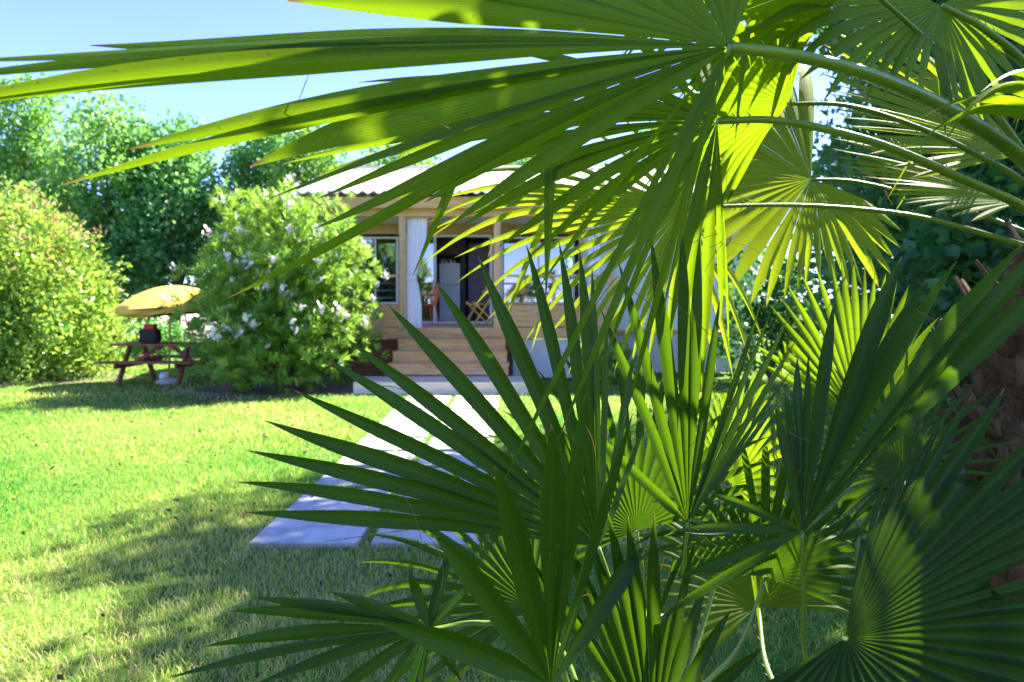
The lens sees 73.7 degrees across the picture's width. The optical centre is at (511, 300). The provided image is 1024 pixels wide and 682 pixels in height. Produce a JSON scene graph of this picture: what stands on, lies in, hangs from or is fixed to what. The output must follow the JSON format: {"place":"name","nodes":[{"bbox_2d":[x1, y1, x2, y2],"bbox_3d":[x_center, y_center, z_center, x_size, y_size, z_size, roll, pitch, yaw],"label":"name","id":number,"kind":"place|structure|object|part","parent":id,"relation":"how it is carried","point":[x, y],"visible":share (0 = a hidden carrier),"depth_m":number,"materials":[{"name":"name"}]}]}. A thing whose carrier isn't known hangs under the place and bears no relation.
{"place":"outdoors","nodes":[
{"label":"outdoors","id":0,"kind":"place"},
{"bbox_2d":[125,314,216,337],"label":"drive","id":1,"kind":"structure","parent":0,"point":[189,315],"depth_m":57.85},
{"bbox_2d":[0,0,892,301],"label":"sky","id":2,"kind":"structure","parent":0,"point":[27,27],"materials":[{"name":"blue"}]},
{"bbox_2d":[0,303,942,681],"bbox_3d":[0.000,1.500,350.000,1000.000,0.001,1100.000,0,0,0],"label":"lawn","id":3,"kind":"structure","parent":0,"point":[112,579],"depth_m":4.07,"materials":[{"name":"green plant"}]},
{"bbox_2d":[0,61,101,294],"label":"tree","id":4,"kind":"object","parent":3,"relation":"on","point":[16,155],"visible":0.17,"depth_m":22.06,"materials":[{"name":"green plant"}]},
{"bbox_2d":[0,370,157,384],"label":"hedge bed","id":5,"kind":"object","parent":3,"relation":"on","point":[12,383],"visible":0.35,"depth_m":12.98,"materials":[{"name":"soil"}]},
{"bbox_2d":[0,175,161,384],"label":"hedge","id":6,"kind":"object","parent":5,"relation":"on","point":[37,317],"visible":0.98,"depth_m":12.91,"materials":[{"name":"green plant"}]},
{"bbox_2d":[3,89,192,343],"bbox_3d":[-13.145,-2.491,21.594,5.783,8.877,5.980,0,0,0],"label":"tree","id":7,"kind":"object","parent":3,"relation":"on","point":[80,200],"visible":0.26,"depth_m":20.34,"materials":[{"name":"green plant"}]},
{"bbox_2d":[60,107,240,346],"bbox_3d":[-11.015,-2.210,21.483,5.385,7.432,4.889,0,0,0],"label":"tree","id":8,"kind":"object","parent":3,"relation":"on","point":[185,209],"visible":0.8,"depth_m":20.69,"materials":[{"name":"green plant"}]},
{"bbox_2d":[94,342,219,386],"bbox_3d":[-6.320,1.144,12.450,1.640,0.757,1.590,0,0,0],"label":"picnic table","id":9,"kind":"object","parent":3,"relation":"on","point":[148,359],"visible":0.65,"depth_m":12.09,"materials":[{"name":"brown wood"}]},
{"bbox_2d":[135,324,160,342],"bbox_3d":[-6.596,0.591,12.399,0.351,0.342,0.262,0,0,0],"label":"backpack","id":10,"kind":"object","parent":9,"relation":"on","point":[149,333],"visible":1,"depth_m":12.33,"materials":[{"name":"black fabric"}]},
{"bbox_2d":[120,317,194,360],"bbox_3d":[-8.662,0.987,16.508,2.111,1.226,1.508,0,0,25],"label":"shrub","id":11,"kind":"object","parent":3,"relation":"on","point":[162,350],"visible":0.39,"depth_m":16.34,"materials":[{"name":"green plant"}]},
{"bbox_2d":[112,285,208,384],"bbox_3d":[-6.221,0.609,12.455,1.874,1.784,1.866,0,0,0],"label":"parasol","id":12,"kind":"object","parent":3,"relation":"on","point":[153,302],"visible":0.81,"depth_m":11.80,"materials":[{"name":"yellow fabric"}]},
{"bbox_2d":[159,372,167,378],"bbox_3d":[-6.488,1.410,12.736,0.180,0.180,0.180,0,0,0],"label":"ball","id":13,"kind":"object","parent":3,"relation":"on","point":[162,375],"visible":0.62,"depth_m":12.67,"materials":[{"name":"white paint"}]},
{"bbox_2d":[208,107,295,306],"bbox_3d":[-7.779,-2.196,22.669,4.859,7.959,4.570,0,0,0],"label":"tree","id":14,"kind":"object","parent":3,"relation":"on","point":[243,158],"visible":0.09,"depth_m":21.72,"materials":[{"name":"green plant"}]},
{"bbox_2d":[176,381,364,397],"bbox_3d":[-3.643,1.494,11.577,3.649,0.001,2.213,0,0,0],"label":"flower bed","id":15,"kind":"object","parent":3,"relation":"on","point":[261,390],"visible":0.49,"depth_m":11.25,"materials":[{"name":"soil"}]},
{"bbox_2d":[162,173,406,395],"bbox_3d":[-3.743,-0.214,11.598,3.825,3.753,3.019,0,0,-30],"label":"oleander","id":16,"kind":"object","parent":15,"relation":"on","point":[286,320],"visible":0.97,"depth_m":10.93,"materials":[{"name":"green plant"}]},
{"bbox_2d":[234,124,357,338],"bbox_3d":[-6.478,-2.082,21.292,5.285,8.037,5.512,0,0,0],"label":"tree","id":17,"kind":"object","parent":3,"relation":"on","point":[304,171],"visible":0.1,"depth_m":20.80,"materials":[{"name":"green plant"}]},
{"bbox_2d":[249,517,369,547],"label":"paving slab","id":18,"kind":"structure","parent":3,"relation":"on","point":[283,531],"depth_m":4.29,"materials":[{"name":"concrete"}]},
{"bbox_2d":[286,489,391,511],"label":"paving slab","id":19,"kind":"structure","parent":3,"relation":"on","point":[306,502],"depth_m":4.92,"materials":[{"name":"concrete"}]},
{"bbox_2d":[316,469,400,487],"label":"paving slab","id":20,"kind":"structure","parent":3,"relation":"on","point":[326,479],"depth_m":5.57,"materials":[{"name":"concrete"}]},
{"bbox_2d":[0,387,734,679],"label":"fallen leaves","id":21,"kind":"object","parent":3,"relation":"on","point":[61,676],"visible":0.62,"depth_m":5.92,"materials":[{"name":"brown plant"}]},
{"bbox_2d":[337,452,414,467],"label":"paving slab","id":22,"kind":"structure","parent":3,"relation":"on","point":[345,460],"depth_m":6.33,"materials":[{"name":"concrete"}]},
{"bbox_2d":[357,438,423,451],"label":"paving slab","id":23,"kind":"structure","parent":3,"relation":"on","point":[379,444],"depth_m":6.98,"materials":[{"name":"concrete"}]},
{"bbox_2d":[342,142,443,260],"bbox_3d":[-4.194,-2.302,23.401,5.865,8.399,6.045,0,0,0],"label":"tree","id":24,"kind":"object","parent":3,"relation":"on","point":[427,162],"visible":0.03,"depth_m":22.82,"materials":[{"name":"green plant"}]},
{"bbox_2d":[365,427,428,438],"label":"paving slab","id":25,"kind":"structure","parent":3,"relation":"on","point":[414,432],"depth_m":7.64,"materials":[{"name":"concrete"}]},
{"bbox_2d":[390,495,418,513],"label":"paving slab","id":26,"kind":"structure","parent":3,"relation":"on","point":[397,511],"depth_m":4.81,"materials":[{"name":"concrete"}]},
{"bbox_2d":[380,417,437,426],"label":"paving slab","id":27,"kind":"structure","parent":3,"relation":"on","point":[398,421],"depth_m":8.24,"materials":[{"name":"concrete"}]},
{"bbox_2d":[386,409,434,416],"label":"paving slab","id":28,"kind":"structure","parent":3,"relation":"on","point":[394,413],"depth_m":8.87,"materials":[{"name":"concrete"}]},
{"bbox_2d":[371,514,479,547],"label":"paving slab","id":29,"kind":"structure","parent":3,"relation":"on","point":[414,535],"depth_m":4.24,"materials":[{"name":"concrete"}]},
{"bbox_2d":[406,396,450,401],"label":"paving slab","id":30,"kind":"structure","parent":3,"relation":"on","point":[443,398],"depth_m":10.29,"materials":[{"name":"concrete"}]},
{"bbox_2d":[411,402,447,408],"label":"paving slab","id":31,"kind":"structure","parent":3,"relation":"on","point":[419,405],"depth_m":9.68,"materials":[{"name":"concrete"}]},
{"bbox_2d":[353,376,529,394],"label":"entrance platform","id":32,"kind":"structure","parent":3,"relation":"on","point":[442,385],"depth_m":10.92,"materials":[{"name":"grey concrete"}]},
{"bbox_2d":[418,451,476,467],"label":"paving slab","id":33,"kind":"structure","parent":3,"relation":"on","point":[456,455],"depth_m":6.29,"materials":[{"name":"concrete"}]},
{"bbox_2d":[428,438,492,451],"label":"paving slab","id":34,"kind":"structure","parent":3,"relation":"on","point":[436,443],"depth_m":6.98,"materials":[{"name":"concrete"}]},
{"bbox_2d":[435,468,487,485],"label":"paving slab","id":35,"kind":"structure","parent":3,"relation":"on","point":[443,470],"depth_m":5.93,"materials":[{"name":"concrete"}]},
{"bbox_2d":[433,427,493,437],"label":"paving slab","id":36,"kind":"structure","parent":3,"relation":"on","point":[485,430],"depth_m":7.69,"materials":[{"name":"concrete"}]},
{"bbox_2d":[442,418,488,426],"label":"paving slab","id":37,"kind":"structure","parent":3,"relation":"on","point":[476,422],"depth_m":8.28,"materials":[{"name":"concrete"}]},
{"bbox_2d":[451,409,496,417],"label":"paving slab","id":38,"kind":"structure","parent":3,"relation":"on","point":[462,413],"depth_m":9.02,"materials":[{"name":"concrete"}]},
{"bbox_2d":[450,402,497,408],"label":"paving slab","id":39,"kind":"structure","parent":3,"relation":"on","point":[457,405],"depth_m":9.58,"materials":[{"name":"concrete"}]},
{"bbox_2d":[453,396,498,401],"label":"paving slab","id":40,"kind":"structure","parent":3,"relation":"on","point":[488,398],"depth_m":10.20,"materials":[{"name":"concrete"}]},
{"bbox_2d":[503,157,571,289],"bbox_3d":[0.592,-2.385,24.721,5.815,8.523,6.058,0,0,0],"label":"tree","id":41,"kind":"object","parent":3,"relation":"on","point":[522,161],"visible":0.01,"depth_m":24.40,"materials":[{"name":"green plant"}]},
{"bbox_2d":[297,166,801,378],"bbox_3d":[0.685,-0.928,16.490,9.350,4.856,9.420,0,0,0],"label":"holiday cabin","id":42,"kind":"object","parent":3,"relation":"on","point":[386,240],"visible":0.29,"depth_m":14.00,"materials":[{"name":"brown wood"}]},
{"bbox_2d":[354,237,398,303],"bbox_3d":[-3.190,-0.710,15.990,1.060,1.580,0.080,0,0,0],"label":"window","id":43,"kind":"structure","parent":42,"relation":"in","point":[375,238],"depth_m":15.95,"materials":[{"name":"white paint"}]},
{"bbox_2d":[407,217,427,327],"bbox_3d":[-1.829,-0.540,13.160,0.414,2.160,0.120,0,0,0],"label":"curtain","id":44,"kind":"object","parent":42,"relation":"hanging from","point":[416,232],"visible":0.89,"depth_m":13.15,"materials":[{"name":"white fabric"}]},
{"bbox_2d":[420,283,439,324],"bbox_3d":[-1.842,0.063,14.613,0.568,0.918,0.508,0,0,-25],"label":"chair","id":45,"kind":"object","parent":42,"relation":"on","point":[436,295],"visible":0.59,"depth_m":14.62,"materials":[{"name":"brown wood"}]},
{"bbox_2d":[407,234,491,322],"bbox_3d":[-1.480,-0.515,15.970,2.040,2.070,0.120,0,0,0],"label":"sliding door","id":46,"kind":"structure","parent":42,"relation":"in","point":[435,236],"depth_m":15.94,"materials":[{"name":"white paint"}]},
{"bbox_2d":[439,263,460,320],"bbox_3d":[-1.512,-0.210,16.867,0.505,1.420,0.665,0,0,0],"label":"fridge","id":47,"kind":"object","parent":42,"relation":"in","point":[449,275],"visible":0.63,"depth_m":16.57,"materials":[{"name":"metal"}]},
{"bbox_3d":[-1.512,-0.660,16.592,0.505,0.510,0.045,0,0,0],"label":"freezer door","id":48,"kind":"part","parent":47,"relation":"part of","materials":[{"name":"metal"}]},
{"bbox_3d":[-1.512,0.040,16.592,0.505,0.860,0.045,0,0,0],"label":"fridge door","id":49,"kind":"part","parent":47,"relation":"part of","materials":[{"name":"metal"}]},
{"bbox_2d":[439,237,460,255],"bbox_3d":[-1.520,-1.435,16.960,0.560,0.630,0.480,0,0,0],"label":"wall cabinet","id":50,"kind":"object","parent":42,"relation":"attached to","point":[453,249],"depth_m":16.72,"materials":[{"name":"brown wood"}]},
{"bbox_2d":[439,237,449,253],"bbox_3d":[-1.660,-1.435,16.734,0.260,0.590,0.028,0,0,0],"label":"cabinet door","id":51,"kind":"structure","parent":50,"relation":"in","point":[443,241],"depth_m":16.72,"materials":[{"name":"brown wood"}]},
{"bbox_2d":[450,237,460,253],"bbox_3d":[-1.380,-1.435,16.734,0.260,0.590,0.028,0,0,0],"label":"cabinet door","id":52,"kind":"structure","parent":50,"relation":"in","point":[455,248],"depth_m":16.72,"materials":[{"name":"brown wood"}]},
{"bbox_2d":[471,305,482,320],"bbox_3d":[-0.860,0.285,16.875,0.300,0.430,0.270,0,0,0],"label":"waste bin","id":53,"kind":"object","parent":42,"relation":"on","point":[474,315],"visible":0.43,"depth_m":16.75,"materials":[{"name":"black"}]},
{"bbox_2d":[468,243,489,320],"bbox_3d":[-0.825,-0.465,17.225,0.550,1.970,0.050,0,0,0],"label":"inner door","id":54,"kind":"structure","parent":42,"relation":"in","point":[476,281],"depth_m":17.20,"materials":[{"name":"grey paint"}]},
{"bbox_2d":[465,282,493,326],"bbox_3d":[-0.620,0.071,13.900,0.626,0.922,0.462,0,0,-28],"label":"folding chair","id":55,"kind":"object","parent":42,"relation":"on","point":[481,309],"visible":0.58,"depth_m":13.80,"materials":[{"name":"brown wood"}]},
{"bbox_2d":[505,283,530,304],"bbox_3d":[0.020,0.071,14.350,0.462,0.922,0.626,0,0,40],"label":"folding chair","id":56,"kind":"object","parent":42,"relation":"on","point":[523,288],"visible":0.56,"depth_m":14.38,"materials":[{"name":"brown wood"}]},
{"bbox_2d":[501,237,573,303],"bbox_3d":[0.600,-0.710,15.990,1.720,1.580,0.080,0,0,0],"label":"window","id":57,"kind":"structure","parent":42,"relation":"in","point":[515,237],"depth_m":15.95,"materials":[{"name":"white paint"}]},
{"bbox_2d":[588,225,601,304],"bbox_3d":[1.610,-0.550,13.228,0.288,2.101,0.084,0,0,0],"label":"curtain","id":58,"kind":"object","parent":42,"relation":"hanging from","point":[597,271],"visible":0.11,"depth_m":13.21,"materials":[{"name":"white fabric"}]},
{"bbox_2d":[581,341,637,385],"bbox_3d":[1.607,1.098,12.286,1.383,0.981,1.275,0,0,0],"label":"shrub","id":59,"kind":"object","parent":3,"relation":"on","point":[613,362],"visible":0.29,"depth_m":12.10,"materials":[{"name":"green plant"}]},
{"bbox_2d":[621,121,767,295],"bbox_3d":[5.824,-2.459,24.046,6.337,9.220,6.876,0,0,-23],"label":"tree","id":60,"kind":"object","parent":3,"relation":"on","point":[646,156],"depth_m":24.35,"materials":[{"name":"green plant"}]},
{"bbox_2d":[713,241,824,379],"bbox_3d":[4.919,0.160,12.726,2.124,2.916,2.321,0,0,-25],"label":"shrub","id":61,"kind":"object","parent":3,"relation":"on","point":[771,331],"visible":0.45,"depth_m":12.58,"materials":[{"name":"green plant"}]},
{"bbox_2d":[803,127,929,386],"bbox_3d":[8.440,-2.269,12.194,5.792,8.298,5.942,0,0,32],"label":"shade tree","id":62,"kind":"object","parent":3,"relation":"on","point":[813,280],"depth_m":12.49,"materials":[{"name":"green plant"}]},
{"bbox_2d":[741,0,1023,445],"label":"shade tree","id":63,"kind":"object","parent":3,"relation":"on","point":[930,246],"visible":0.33,"depth_m":5.88,"materials":[{"name":"green plant"}]},
{"bbox_2d":[766,0,1017,421],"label":"shade tree","id":64,"kind":"object","parent":3,"relation":"on","point":[848,122],"visible":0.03,"depth_m":8.59,"materials":[{"name":"green plant"}]},
{"label":"palm bed","id":65,"kind":"structure","parent":0,"visible":0},
{"bbox_2d":[169,243,761,681],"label":"young fan palm","id":66,"kind":"object","parent":65,"relation":"on","point":[517,575],"visible":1,"depth_m":1.09,"materials":[{"name":"green plant"}]},
{"bbox_2d":[0,0,1023,681],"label":"fan palm","id":67,"kind":"object","parent":65,"relation":"on","point":[736,126],"visible":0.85,"depth_m":1.38,"materials":[{"name":"green plant"}]},
{"bbox_2d":[475,224,913,681],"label":"young fan palm","id":68,"kind":"object","parent":65,"relation":"on","point":[668,494],"visible":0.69,"depth_m":1.63,"materials":[{"name":"green plant"}]},
{"bbox_2d":[610,242,1023,681],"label":"young fan palm","id":69,"kind":"object","parent":65,"relation":"on","point":[940,568],"visible":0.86,"depth_m":1.00,"materials":[{"name":"green plant"}]}
]}

